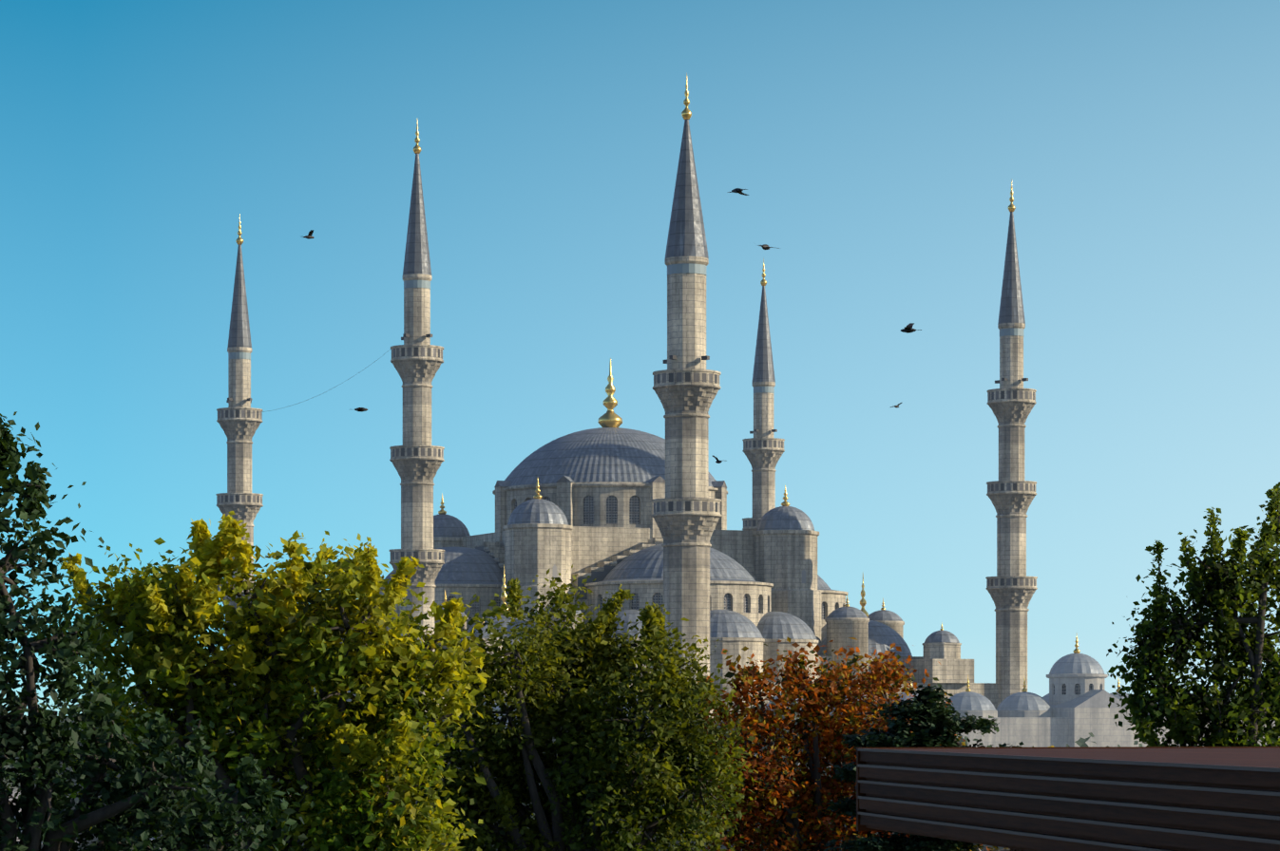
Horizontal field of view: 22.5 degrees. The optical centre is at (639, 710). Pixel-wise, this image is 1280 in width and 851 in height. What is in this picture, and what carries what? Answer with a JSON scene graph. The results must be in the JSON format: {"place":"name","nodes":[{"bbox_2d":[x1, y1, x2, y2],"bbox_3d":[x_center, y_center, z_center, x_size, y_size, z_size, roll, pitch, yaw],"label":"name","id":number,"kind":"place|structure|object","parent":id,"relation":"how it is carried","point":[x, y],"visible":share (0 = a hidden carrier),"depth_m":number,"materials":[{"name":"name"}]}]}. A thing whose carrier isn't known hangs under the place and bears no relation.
{"place":"outdoors","nodes":[
{"label":"outdoors","id":0,"kind":"place"},
{"bbox_2d":[2,717,457,849],"bbox_3d":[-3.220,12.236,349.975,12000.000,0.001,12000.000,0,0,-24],"label":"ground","id":1,"kind":"structure","parent":0,"point":[15,788],"depth_m":517.05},
{"bbox_2d":[0,411,314,850],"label":"tree","id":2,"kind":"object","parent":1,"relation":"on","point":[47,743],"visible":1,"depth_m":41.44,"materials":[{"name":"green plant"}]},
{"bbox_2d":[44,511,493,850],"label":"tree","id":3,"kind":"object","parent":1,"relation":"on","point":[282,657],"visible":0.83,"depth_m":54.64,"materials":[{"name":"green plant"}]},
{"bbox_2d":[393,564,759,850],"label":"tree","id":4,"kind":"object","parent":1,"relation":"on","point":[596,781],"visible":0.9,"depth_m":77.08,"materials":[{"name":"green plant"}]},
{"bbox_2d":[9,687,1186,850],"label":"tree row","id":5,"kind":"object","parent":1,"relation":"on","point":[1080,742],"depth_m":162.75,"materials":[{"name":"green plant"}]},
{"bbox_2d":[683,637,996,850],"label":"autumn tree","id":6,"kind":"object","parent":1,"relation":"on","point":[805,822],"visible":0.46,"depth_m":96.53,"materials":[{"name":"orange plant"}]},
{"bbox_2d":[822,684,1033,850],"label":"cedar tree","id":7,"kind":"object","parent":1,"relation":"on","point":[933,723],"visible":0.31,"depth_m":86.88,"materials":[{"name":"green plant"}]},
{"bbox_2d":[1106,481,1279,746],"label":"poplar tree","id":8,"kind":"object","parent":1,"relation":"on","point":[1226,715],"visible":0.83,"depth_m":49.26,"materials":[{"name":"green plant"}]},
{"bbox_2d":[303,229,314,239],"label":"bird","id":9,"kind":"object","parent":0,"point":[309,236],"visible":1,"depth_m":150.18},
{"bbox_2d":[354,407,367,412],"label":"bird","id":10,"kind":"object","parent":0,"point":[361,410],"visible":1,"depth_m":170.19},
{"bbox_2d":[0,0,1279,716],"label":"sky","id":11,"kind":"structure","parent":0,"point":[879,145],"materials":[{"name":"blue"}]},
{"bbox_2d":[726,188,749,195],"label":"bird","id":12,"kind":"object","parent":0,"point":[737,190],"visible":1,"depth_m":139.55},
{"bbox_2d":[215,73,1279,785],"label":"mosque","id":13,"kind":"structure","parent":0,"point":[609,505],"depth_m":331.46,"materials":[{"name":"stone"}]},
{"bbox_2d":[757,244,779,249],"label":"bird","id":14,"kind":"object","parent":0,"point":[765,247],"visible":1,"depth_m":149.41},
{"bbox_2d":[900,323,921,333],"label":"bird","id":15,"kind":"object","parent":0,"point":[907,329],"visible":1,"depth_m":119.35},
{"bbox_2d":[856,746,1279,850],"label":"roof","id":16,"kind":"structure","parent":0,"point":[1131,799],"depth_m":15.71,"materials":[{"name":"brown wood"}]}
]}

